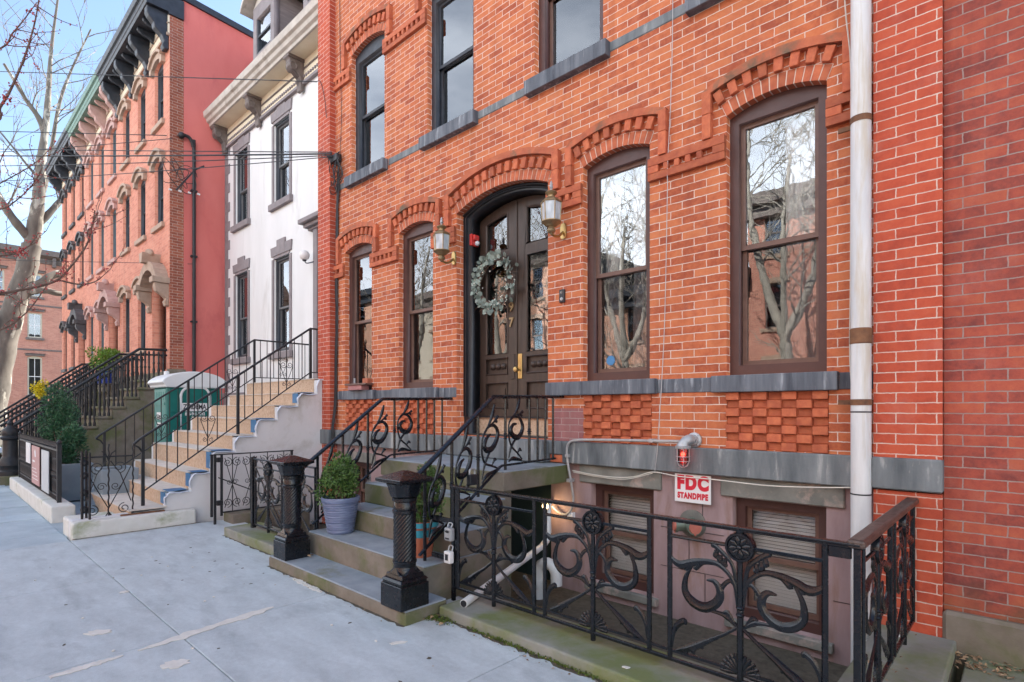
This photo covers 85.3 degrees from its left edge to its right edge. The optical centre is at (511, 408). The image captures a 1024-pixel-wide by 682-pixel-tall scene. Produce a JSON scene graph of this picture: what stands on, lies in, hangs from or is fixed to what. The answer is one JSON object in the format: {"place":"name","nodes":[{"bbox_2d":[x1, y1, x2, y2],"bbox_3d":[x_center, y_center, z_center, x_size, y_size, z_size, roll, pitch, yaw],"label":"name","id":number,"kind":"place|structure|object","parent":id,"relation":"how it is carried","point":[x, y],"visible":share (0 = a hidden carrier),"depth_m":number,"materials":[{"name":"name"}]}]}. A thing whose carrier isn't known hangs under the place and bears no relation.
{"place":"outdoors","nodes":[
{"label":"outdoors","id":0,"kind":"place"},
{"bbox_2d":[0,485,68,549],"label":"flagstone pavement","id":1,"kind":"structure","parent":0,"point":[23,524],"depth_m":7.09,"materials":[{"name":"concrete"}]},
{"bbox_2d":[0,420,18,485],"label":"newel post","id":2,"kind":"object","parent":1,"relation":"on","point":[9,459],"visible":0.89,"depth_m":11.03,"materials":[{"name":"black metal"}]},
{"bbox_2d":[0,447,174,538],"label":"forecourt paving","id":3,"kind":"structure","parent":0,"point":[59,526],"depth_m":8.43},
{"bbox_2d":[29,379,48,413],"bbox_3d":[-11.334,0.389,13.342,0.480,2.223,0.388,0,0,43],"label":"flowering shrub","id":4,"kind":"object","parent":3,"relation":"on","point":[38,389],"visible":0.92,"depth_m":13.31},
{"bbox_2d":[10,477,74,523],"bbox_3d":[-7.707,1.502,9.024,4.720,0.395,0.260,0,0,43],"label":"coping stone","id":5,"kind":"object","parent":3,"relation":"on","point":[47,507],"visible":0.53,"depth_m":7.99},
{"bbox_2d":[18,431,61,502],"bbox_3d":[-7.780,0.870,9.106,4.210,0.880,0.070,0,0,43],"label":"iron fence","id":6,"kind":"object","parent":5,"relation":"on","point":[54,448],"visible":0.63,"depth_m":8.26,"materials":[{"name":"metal"}]},
{"bbox_2d":[32,445,39,486],"bbox_3d":[-7.644,0.915,8.922,0.810,0.610,0.014,0,0,43],"label":"sign","id":7,"kind":"object","parent":6,"relation":"attached to","point":[36,465],"visible":1,"depth_m":8.83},
{"bbox_2d":[41,449,48,493],"bbox_3d":[-6.948,0.935,8.276,0.650,0.610,0.010,0,0,43],"label":"sign","id":8,"kind":"object","parent":6,"relation":"attached to","point":[44,470],"visible":1,"depth_m":8.22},
{"bbox_2d":[0,384,115,455],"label":"brownstone stoop","id":9,"kind":"object","parent":3,"relation":"on","point":[106,393],"visible":0.09,"depth_m":16.18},
{"bbox_2d":[0,363,98,433],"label":"baluster railing","id":10,"kind":"object","parent":9,"relation":"on","point":[30,394],"visible":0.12,"depth_m":16.63,"materials":[{"name":"black metal"}]},
{"bbox_2d":[0,360,115,435],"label":"baluster railing","id":11,"kind":"object","parent":9,"relation":"on","point":[16,412],"visible":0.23,"depth_m":15.17,"materials":[{"name":"black metal"}]},
{"bbox_2d":[84,346,122,383],"bbox_3d":[-11.720,-1.276,15.975,1.293,1.129,0.892,0,0,43],"label":"potted plant","id":12,"kind":"object","parent":9,"relation":"on","point":[108,353],"visible":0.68,"depth_m":15.76,"materials":[{"name":"green plant"}]},
{"bbox_2d":[43,128,86,389],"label":"brick rowhouse","id":13,"kind":"structure","parent":3,"relation":"on","point":[73,322],"depth_m":21.09,"materials":[{"name":"brick"}]},
{"bbox_2d":[62,456,93,500],"bbox_3d":[-7.747,1.200,9.656,1.899,0.600,0.449,0,0,43],"label":"planter","id":14,"kind":"object","parent":3,"relation":"on","point":[71,483],"visible":0.28,"depth_m":8.98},
{"bbox_2d":[33,380,90,463],"bbox_3d":[-7.782,0.325,9.615,1.975,1.652,0.720,0,0,43],"label":"evergreen shrub","id":15,"kind":"object","parent":14,"relation":"in","point":[67,432],"visible":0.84,"depth_m":9.65,"materials":[{"name":"green plant"}]},
{"bbox_2d":[65,72,119,377],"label":"brick rowhouse","id":16,"kind":"structure","parent":3,"relation":"on","point":[94,111],"depth_m":17.77,"materials":[{"name":"red brick"}]},
{"bbox_2d":[101,222,103,266],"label":"window","id":17,"kind":"structure","parent":16,"relation":"in","point":[102,225],"depth_m":18.46,"materials":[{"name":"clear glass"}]},
{"bbox_2d":[113,210,115,256],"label":"window","id":18,"kind":"structure","parent":16,"relation":"in","point":[114,216],"depth_m":17.36,"materials":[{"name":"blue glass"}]},
{"bbox_2d":[75,378,154,466],"bbox_3d":[-9.887,0.545,13.006,2.040,2.509,2.735,0,0,43],"label":"brownstone stoop","id":19,"kind":"object","parent":3,"relation":"on","point":[142,399],"visible":0.38,"depth_m":12.74,"materials":[{"name":"stone"}]},
{"bbox_2d":[0,353,143,437],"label":"baluster railing","id":20,"kind":"object","parent":19,"relation":"on","point":[67,385],"visible":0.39,"depth_m":13.71,"materials":[{"name":"black metal"}]},
{"bbox_2d":[13,348,166,437],"bbox_3d":[-9.259,-0.184,12.331,0.064,2.487,2.838,0,0,43],"label":"baluster railing","id":21,"kind":"object","parent":19,"relation":"on","point":[109,372],"visible":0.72,"depth_m":12.56,"materials":[{"name":"black metal"}]},
{"bbox_2d":[92,465,138,505],"bbox_3d":[-6.013,1.200,8.437,0.599,0.600,0.469,0,0,43],"label":"planter","id":22,"kind":"object","parent":3,"relation":"on","point":[114,476],"visible":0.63,"depth_m":8.24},
{"bbox_2d":[95,0,252,408],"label":"brick rowhouse","id":23,"kind":"structure","parent":3,"relation":"on","point":[183,38],"depth_m":13.98,"materials":[{"name":"pink paint"}]},
{"bbox_2d":[126,196,129,247],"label":"window","id":24,"kind":"structure","parent":23,"relation":"in","point":[128,198],"depth_m":16.31,"materials":[{"name":"glass"}]},
{"bbox_2d":[126,111,129,158],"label":"window","id":25,"kind":"structure","parent":23,"relation":"in","point":[128,114],"depth_m":16.30,"materials":[{"name":"blue paint"}]},
{"bbox_2d":[126,299,129,351],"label":"window","id":26,"kind":"structure","parent":23,"relation":"in","point":[127,300],"depth_m":16.31,"materials":[{"name":"clear glass"}]},
{"bbox_2d":[141,181,144,235],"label":"window","id":27,"kind":"structure","parent":23,"relation":"in","point":[143,183],"depth_m":15.22,"materials":[{"name":"blue paint"}]},
{"bbox_2d":[141,89,144,140],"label":"window","id":28,"kind":"structure","parent":23,"relation":"in","point":[143,94],"depth_m":15.22,"materials":[{"name":"glass"}]},
{"bbox_2d":[141,302,144,347],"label":"window","id":29,"kind":"structure","parent":23,"relation":"in","point":[142,304],"depth_m":15.22,"materials":[{"name":"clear glass"}]},
{"bbox_2d":[158,163,162,222],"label":"window","id":30,"kind":"structure","parent":23,"relation":"in","point":[160,174],"depth_m":14.16,"materials":[{"name":"glass"}]},
{"bbox_2d":[158,64,162,120],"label":"window","id":31,"kind":"structure","parent":23,"relation":"in","point":[160,79],"depth_m":14.16,"materials":[{"name":"blue paint"}]},
{"bbox_2d":[162,157,204,195],"bbox_3d":[-7.738,-5.457,13.113,0.056,0.812,0.902,0,0,43],"label":"cable coil","id":32,"kind":"object","parent":23,"relation":"hanging from","point":[184,181],"visible":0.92,"depth_m":13.09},
{"bbox_2d":[178,132,197,371],"bbox_3d":[-7.875,-2.578,13.512,0.155,8.155,0.421,0,0,43],"label":"service conduit","id":33,"kind":"object","parent":23,"relation":"attached to","point":[182,135],"visible":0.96,"depth_m":13.60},
{"bbox_2d":[148,371,225,441],"bbox_3d":[-6.565,0.385,11.254,1.010,2.270,1.163,0,0,43],"label":"portable toilet","id":34,"kind":"object","parent":3,"relation":"on","point":[166,382],"visible":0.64,"depth_m":10.84,"materials":[{"name":"teal plastic"}]},
{"bbox_2d":[182,389,208,429],"bbox_3d":[-6.234,0.468,10.946,0.035,1.744,0.520,0,0,43],"label":"door","id":35,"kind":"structure","parent":34,"relation":"in","point":[198,392],"depth_m":10.89,"materials":[{"name":"teal plastic"}]},
{"bbox_2d":[63,378,322,540],"bbox_3d":[-4.662,0.665,8.885,2.965,2.270,4.208,0,0,43],"label":"white stoop","id":36,"kind":"object","parent":3,"relation":"on","point":[290,418],"visible":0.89,"depth_m":8.07,"materials":[{"name":"paint"}]},
{"bbox_2d":[79,443,133,519],"bbox_3d":[-4.921,0.887,6.762,0.148,0.907,0.548,0,0,43],"label":"wrought fence","id":37,"kind":"object","parent":36,"relation":"on","point":[86,491],"visible":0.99,"depth_m":6.64,"materials":[{"name":"black metal"}]},
{"bbox_2d":[95,339,308,466],"bbox_3d":[-5.239,-0.012,9.854,0.036,2.545,3.500,0,0,43],"label":"stair railing","id":38,"kind":"object","parent":36,"relation":"on","point":[103,433],"visible":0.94,"depth_m":9.52,"materials":[{"name":"black metal"}]},
{"bbox_2d":[134,328,317,505],"bbox_3d":[-3.665,-0.012,8.389,0.036,2.545,3.500,0,0,43],"label":"stair railing","id":39,"kind":"object","parent":36,"relation":"on","point":[142,438],"visible":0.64,"depth_m":7.96,"materials":[{"name":"black metal"}]},
{"bbox_2d":[203,0,317,404],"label":"white house","id":40,"kind":"structure","parent":3,"relation":"on","point":[271,233],"depth_m":12.26,"materials":[{"name":"paint"}]},
{"bbox_2d":[237,272,246,357],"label":"window","id":41,"kind":"structure","parent":40,"relation":"in","point":[241,279],"depth_m":13.75,"materials":[{"name":"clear glass"}]},
{"bbox_2d":[237,149,246,222],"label":"window","id":42,"kind":"structure","parent":40,"relation":"in","point":[241,169],"depth_m":13.75,"materials":[{"name":"glass"}]},
{"bbox_2d":[276,255,288,351],"bbox_3d":[-4.908,-2.256,12.102,0.744,2.037,0.130,0,0,43],"label":"window","id":43,"kind":"structure","parent":40,"relation":"in","point":[282,264],"depth_m":12.24,"materials":[{"name":"clear glass"}]},
{"bbox_2d":[276,116,288,200],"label":"window","id":44,"kind":"structure","parent":40,"relation":"in","point":[282,129],"depth_m":12.25,"materials":[{"name":"glass"}]},
{"bbox_2d":[0,0,252,251],"label":"sky","id":45,"kind":"structure","parent":0,"point":[99,14],"materials":[{"name":"blue"}]},
{"bbox_2d":[0,520,595,681],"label":"sidewalk","id":46,"kind":"structure","parent":0,"point":[293,635],"depth_m":3.82,"materials":[{"name":"concrete"}]},
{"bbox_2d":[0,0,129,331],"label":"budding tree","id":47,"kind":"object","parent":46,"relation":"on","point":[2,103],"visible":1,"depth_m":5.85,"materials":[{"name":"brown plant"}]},
{"bbox_2d":[34,556,407,678],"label":"pavement patches","id":48,"kind":"object","parent":46,"relation":"on","point":[175,664],"visible":1,"depth_m":3.64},
{"bbox_2d":[210,450,293,524],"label":"area gate","id":49,"kind":"structure","parent":46,"relation":"on","point":[214,459],"depth_m":7.26,"materials":[{"name":"black metal"}]},
{"bbox_2d":[62,522,956,681],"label":"pavement grime","id":50,"kind":"object","parent":46,"relation":"on","point":[468,630],"visible":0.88,"depth_m":3.85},
{"bbox_2d":[424,614,609,681],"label":"moss tufts","id":51,"kind":"object","parent":46,"relation":"on","point":[440,619],"visible":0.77,"depth_m":3.51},
{"bbox_2d":[0,430,815,609],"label":"ground","id":52,"kind":"structure","parent":0,"point":[611,555],"depth_m":6.90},
{"bbox_2d":[0,243,61,429],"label":"brick building","id":53,"kind":"structure","parent":52,"relation":"on","point":[39,353],"depth_m":47.68,"materials":[{"name":"red brick"}]},
{"bbox_2d":[27,356,41,394],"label":"window","id":54,"kind":"structure","parent":53,"relation":"in","point":[32,357],"depth_m":47.39,"materials":[{"name":"white wood"}]},
{"bbox_2d":[27,312,41,337],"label":"window","id":55,"kind":"structure","parent":53,"relation":"in","point":[28,325],"depth_m":47.43,"materials":[{"name":"white wood"}]},
{"bbox_2d":[0,0,125,436],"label":"plane tree","id":56,"kind":"object","parent":52,"relation":"on","point":[39,217],"visible":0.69,"depth_m":23.36,"materials":[{"name":"grey plant"}]},
{"bbox_2d":[318,0,943,665],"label":"brick house","id":57,"kind":"structure","parent":52,"relation":"on","point":[486,120],"depth_m":5.11,"materials":[{"name":"brick"}]},
{"bbox_2d":[316,0,342,446],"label":"cable bundle","id":58,"kind":"object","parent":57,"relation":"attached to","point":[335,159],"visible":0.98,"depth_m":8.56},
{"bbox_2d":[345,378,372,389],"bbox_3d":[-2.215,-0.352,8.097,0.560,0.176,0.170,0,0,43],"label":"window shelf","id":59,"kind":"object","parent":57,"relation":"attached to","point":[365,383],"depth_m":8.00,"materials":[{"name":"paint"}]},
{"bbox_2d":[349,244,371,390],"bbox_3d":[-2.180,-1.345,8.311,0.722,2.159,0.130,0,0,43],"label":"window","id":60,"kind":"structure","parent":57,"relation":"in","point":[360,274],"depth_m":8.44,"materials":[{"name":"red paint"}]},
{"bbox_2d":[355,462,370,502],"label":"window","id":61,"kind":"structure","parent":57,"relation":"in","point":[363,466],"depth_m":8.42,"materials":[{"name":"red paint"}]},
{"bbox_2d":[356,34,384,170],"bbox_3d":[-1.997,-4.402,8.140,0.858,1.897,0.130,0,0,43],"label":"window","id":62,"kind":"structure","parent":57,"relation":"in","point":[370,63],"depth_m":8.24,"materials":[{"name":"glass"}]},
{"bbox_2d":[403,222,432,387],"bbox_3d":[-1.170,-1.345,7.370,0.722,2.159,0.130,0,0,43],"label":"window","id":63,"kind":"structure","parent":57,"relation":"in","point":[417,253],"depth_m":7.46,"materials":[{"name":"glass"}]},
{"bbox_2d":[433,217,455,264],"bbox_3d":[-0.803,-1.995,6.627,0.196,0.539,0.313,0,0,43],"label":"wall lantern","id":64,"kind":"object","parent":57,"relation":"attached to","point":[441,239],"depth_m":6.55,"materials":[{"name":"gold metal"}]},
{"bbox_2d":[432,0,473,129],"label":"window","id":65,"kind":"structure","parent":57,"relation":"in","point":[452,20],"depth_m":7.00,"materials":[{"name":"glass"}]},
{"bbox_2d":[480,199,516,416],"bbox_3d":[-0.158,-1.163,6.683,0.618,2.526,0.074,0,0,43],"label":"door leaf","id":66,"kind":"structure","parent":57,"relation":"in","point":[497,230],"depth_m":6.69,"materials":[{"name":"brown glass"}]},
{"bbox_2d":[470,247,518,314],"bbox_3d":[-0.237,-1.510,6.570,0.854,0.837,0.147,0,0,43],"label":"wreath","id":67,"kind":"object","parent":66,"relation":"attached to","point":[490,258],"visible":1,"depth_m":6.57,"materials":[{"name":"green plant"}]},
{"bbox_2d":[463,182,547,438],"bbox_3d":[-0.006,-1.085,6.387,1.420,2.817,0.242,0,0,43],"label":"door frame","id":68,"kind":"structure","parent":57,"relation":"in","point":[472,218],"depth_m":6.76,"materials":[{"name":"black paint"}]},
{"bbox_2d":[513,195,547,416],"bbox_3d":[0.272,-1.163,6.227,0.618,2.526,0.155,0,0,43],"label":"door leaf","id":69,"kind":"structure","parent":57,"relation":"in","point":[531,368],"depth_m":6.33,"materials":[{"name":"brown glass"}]},
{"bbox_2d":[511,485,550,579],"bbox_3d":[0.238,1.365,6.065,0.680,1.170,0.040,0,0,43],"label":"cellar door","id":70,"kind":"structure","parent":57,"relation":"in","point":[524,519],"depth_m":6.09,"materials":[{"name":"metal"}]},
{"bbox_2d":[540,181,566,239],"bbox_3d":[0.417,-1.960,5.490,0.196,0.539,0.313,0,0,43],"label":"wall lantern","id":71,"kind":"object","parent":57,"relation":"attached to","point":[551,206],"depth_m":5.41,"materials":[{"name":"gold metal"}]},
{"bbox_2d":[539,0,602,72],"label":"window","id":72,"kind":"structure","parent":57,"relation":"in","point":[566,27],"depth_m":5.80,"materials":[{"name":"glass"}]},
{"bbox_2d":[552,438,678,516],"bbox_3d":[0.929,0.683,5.176,1.437,0.834,0.118,0,0,43],"label":"conduit","id":73,"kind":"object","parent":57,"relation":"attached to","point":[569,513],"visible":0.95,"depth_m":5.42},
{"bbox_2d":[587,147,649,380],"bbox_3d":[1.087,-1.345,5.333,0.722,2.159,0.226,0,0,43],"label":"window","id":74,"kind":"structure","parent":57,"relation":"in","point":[621,161],"depth_m":5.45,"materials":[{"name":"red paint"}]},
{"bbox_2d":[596,484,653,593],"bbox_3d":[1.125,1.204,5.295,0.670,0.951,0.162,0,0,43],"label":"window","id":75,"kind":"structure","parent":57,"relation":"in","point":[603,491],"depth_m":5.36,"materials":[{"name":"red paint"}]},
{"bbox_2d":[655,0,672,468],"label":"cable","id":76,"kind":"object","parent":57,"relation":"attached to","point":[666,232],"visible":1,"depth_m":4.81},
{"bbox_2d":[675,432,701,467],"bbox_3d":[1.458,0.349,4.627,0.214,0.292,0.127,0,0,-23],"label":"beacon lamp","id":77,"kind":"object","parent":57,"relation":"attached to","point":[694,439],"visible":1,"depth_m":4.59,"materials":[{"name":"red metal"}]},
{"bbox_2d":[673,510,705,537],"bbox_3d":[1.461,0.975,4.627,0.262,0.236,0.192,0,0,43],"label":"standpipe inlet","id":78,"kind":"object","parent":57,"relation":"attached to","point":[690,530],"visible":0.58,"depth_m":4.62,"materials":[{"name":"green metal"}]},
{"bbox_2d":[675,473,710,504],"bbox_3d":[1.524,0.674,4.670,0.316,0.236,0.048,0,0,43],"label":"sign","id":79,"kind":"object","parent":57,"relation":"attached to","point":[693,490],"visible":0.99,"depth_m":4.65,"materials":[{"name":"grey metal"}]},
{"bbox_2d":[572,470,849,487],"bbox_3d":[1.458,0.593,4.654,2.411,0.104,0.032,0,0,44],"label":"cable","id":80,"kind":"object","parent":57,"relation":"attached to","point":[714,479],"visible":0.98,"depth_m":4.46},
{"bbox_2d":[730,85,826,374],"bbox_3d":[2.119,-1.345,4.371,0.722,2.159,0.226,0,0,43],"label":"window","id":81,"kind":"structure","parent":57,"relation":"in","point":[805,241],"depth_m":4.36,"materials":[{"name":"glass"}]},
{"bbox_2d":[737,498,825,634],"bbox_3d":[2.130,1.197,4.359,0.673,0.964,0.162,0,0,43],"label":"window","id":82,"kind":"structure","parent":57,"relation":"in","point":[746,508],"depth_m":4.38,"materials":[{"name":"red paint"}]},
{"bbox_2d":[838,0,872,662],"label":"downpipe","id":83,"kind":"object","parent":57,"relation":"attached to","point":[860,401],"visible":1,"depth_m":3.69,"materials":[{"name":"metal"}]},
{"bbox_2d":[310,523,847,681],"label":"areaway floor","id":84,"kind":"structure","parent":0,"point":[718,650],"depth_m":4.43,"materials":[{"name":"concrete"}]},
{"bbox_2d":[224,522,280,554],"bbox_3d":[-2.648,1.650,6.150,1.640,0.500,0.430,0,0,43],"label":"coping stone","id":85,"kind":"object","parent":84,"relation":"on","point":[259,538],"visible":0.24,"depth_m":6.18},
{"bbox_2d":[251,457,316,532],"bbox_3d":[-2.496,0.995,6.028,1.530,0.850,0.050,0,0,43],"label":"area fence","id":86,"kind":"object","parent":85,"relation":"on","point":[268,470],"visible":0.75,"depth_m":6.23,"materials":[{"name":"black metal"}]},
{"bbox_2d":[224,504,309,534],"bbox_3d":[-3.368,1.640,7.688,0.310,0.520,1.060,0,0,43],"label":"coping stone","id":87,"kind":"object","parent":84,"relation":"on","point":[242,516],"visible":0.24,"depth_m":7.47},
{"bbox_2d":[269,453,568,625],"bbox_3d":[-0.787,1.252,5.346,2.160,1.395,2.160,0,0,43],"label":"stone stoop","id":88,"kind":"object","parent":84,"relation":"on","point":[355,565],"visible":0.51,"depth_m":4.89,"materials":[{"name":"stone"}]},
{"bbox_2d":[269,455,313,560],"bbox_3d":[-2.077,0.922,5.249,0.300,0.955,0.300,0,0,43],"label":"newel post","id":89,"kind":"object","parent":88,"relation":"on","point":[291,540],"visible":1,"depth_m":5.18,"materials":[{"name":"black metal"}]},
{"bbox_2d":[314,451,360,534],"bbox_3d":[-1.667,0.799,5.350,0.465,0.791,0.452,0,0,43],"label":"potted shrub","id":90,"kind":"object","parent":88,"relation":"on","point":[339,506],"visible":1,"depth_m":5.26,"materials":[{"name":"green plant"}]},
{"bbox_2d":[305,397,452,528],"bbox_3d":[-1.412,0.529,6.054,0.055,1.322,1.976,0,0,43],"label":"stoop railing","id":91,"kind":"object","parent":88,"relation":"on","point":[378,442],"visible":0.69,"depth_m":6.03,"materials":[{"name":"black metal"}]},
{"bbox_2d":[375,470,433,612],"bbox_3d":[-0.766,0.922,3.973,0.300,0.955,0.300,0,0,43],"label":"newel post","id":92,"kind":"object","parent":88,"relation":"on","point":[404,585],"visible":1,"depth_m":3.90,"materials":[{"name":"black metal"}]},
{"bbox_2d":[416,461,446,557],"bbox_3d":[-0.733,0.809,4.500,0.404,0.770,0.332,0,0,-6],"label":"potted shrub","id":93,"kind":"object","parent":88,"relation":"on","point":[431,471],"visible":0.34,"depth_m":4.44,"materials":[{"name":"green plant"}]},
{"bbox_2d":[416,395,563,560],"bbox_3d":[-0.168,0.529,4.896,0.055,1.322,1.976,0,0,43],"label":"stoop railing","id":94,"kind":"object","parent":88,"relation":"on","point":[456,474],"visible":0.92,"depth_m":4.76,"materials":[{"name":"black metal"}]},
{"bbox_2d":[467,468,476,484],"bbox_3d":[-0.335,0.574,4.672,0.050,0.143,0.090,0,0,43],"label":"padlock","id":95,"kind":"object","parent":94,"relation":"hanging from","point":[471,479],"visible":1,"depth_m":4.65,"materials":[{"name":"black paint"}]},
{"bbox_2d":[16,552,1023,681],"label":"leaf litter","id":96,"kind":"object","parent":84,"relation":"on","point":[976,665],"visible":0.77,"depth_m":3.23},
{"bbox_2d":[536,557,561,599],"bbox_3d":[0.332,1.683,5.276,0.318,0.535,0.123,0,0,39],"label":"vent pipe","id":97,"kind":"object","parent":84,"relation":"on","point":[556,576],"visible":0.54,"depth_m":5.26,"materials":[{"name":"white plastic"}]},
{"bbox_2d":[440,594,752,681],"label":"coping stone","id":98,"kind":"object","parent":84,"relation":"on","point":[603,659],"visible":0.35,"depth_m":3.34,"materials":[{"name":"stone"}]},
{"bbox_2d":[460,503,551,606],"bbox_3d":[0.017,1.187,4.769,0.072,0.485,1.740,0,0,25],"label":"drain pipe","id":99,"kind":"object","parent":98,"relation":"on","point":[469,599],"visible":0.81,"depth_m":4.67,"materials":[{"name":"white plastic"}]},
{"bbox_2d":[432,485,861,681],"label":"area fence","id":100,"kind":"object","parent":98,"relation":"on","point":[739,544],"visible":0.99,"depth_m":3.01,"materials":[{"name":"black metal"}]},
{"bbox_2d":[444,522,453,541],"bbox_3d":[-0.473,0.931,4.194,0.080,0.138,0.048,0,0,43],"label":"lockbox","id":101,"kind":"object","parent":100,"relation":"hanging from","point":[448,533],"visible":1,"depth_m":4.17,"materials":[{"name":"grey metal"}]},
{"bbox_2d":[444,545,453,563],"bbox_3d":[-0.474,1.098,4.185,0.070,0.134,0.054,0,0,43],"label":"lockbox","id":102,"kind":"object","parent":100,"relation":"hanging from","point":[448,557],"visible":1,"depth_m":4.17,"materials":[{"name":"grey metal"}]},
{"bbox_2d":[838,624,955,681],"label":"coping stone","id":103,"kind":"object","parent":84,"relation":"on","point":[927,658],"visible":0.56,"depth_m":3.16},
{"bbox_2d":[847,497,918,681],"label":"area fence","id":104,"kind":"object","parent":103,"relation":"on","point":[881,605],"visible":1,"depth_m":2.92,"materials":[{"name":"black metal"}]},
{"bbox_2d":[961,656,1023,681],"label":"yard paving","id":105,"kind":"structure","parent":0,"point":[972,675],"depth_m":3.13,"materials":[{"name":"concrete"}]},
{"bbox_2d":[942,0,1023,681],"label":"brick building","id":106,"kind":"structure","parent":105,"relation":"on","point":[983,614],"depth_m":3.37,"materials":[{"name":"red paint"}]},
{"bbox_3d":[-18.883,-3.850,14.939,0.300,11.300,1.800,0,0,43],"label":"utility pole","id":107,"kind":"object","parent":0,"visible":0},
{"bbox_2d":[0,131,177,135],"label":"overhead wire","id":108,"kind":"object","parent":107,"relation":"attached to","point":[83,133],"visible":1,"depth_m":13.78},
{"bbox_2d":[0,71,315,81],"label":"overhead wire","id":109,"kind":"object","parent":107,"relation":"attached to","point":[168,76],"visible":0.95,"depth_m":9.97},
{"bbox_2d":[0,153,331,156],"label":"overhead wire","id":110,"kind":"object","parent":107,"relation":"attached to","point":[165,155],"visible":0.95,"depth_m":9.93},
{"bbox_2d":[2,149,331,152],"bbox_3d":[-10.782,-5.504,11.752,17.341,3.204,0.015,0,0,22],"label":"overhead wire","id":111,"kind":"object","parent":107,"relation":"attached to","point":[179,151],"visible":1,"depth_m":9.67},
{"bbox_2d":[3,155,331,165],"bbox_3d":[-10.782,-5.219,11.752,17.341,2.734,0.015,0,0,22],"label":"overhead wire","id":112,"kind":"object","parent":107,"relation":"attached to","point":[176,161],"visible":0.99,"depth_m":9.71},
{"bbox_2d":[7,156,331,180],"bbox_3d":[-10.782,-4.919,11.752,17.340,2.173,0.013,0,0,22],"label":"overhead wire","id":113,"kind":"object","parent":107,"relation":"attached to","point":[180,169],"visible":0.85,"depth_m":9.70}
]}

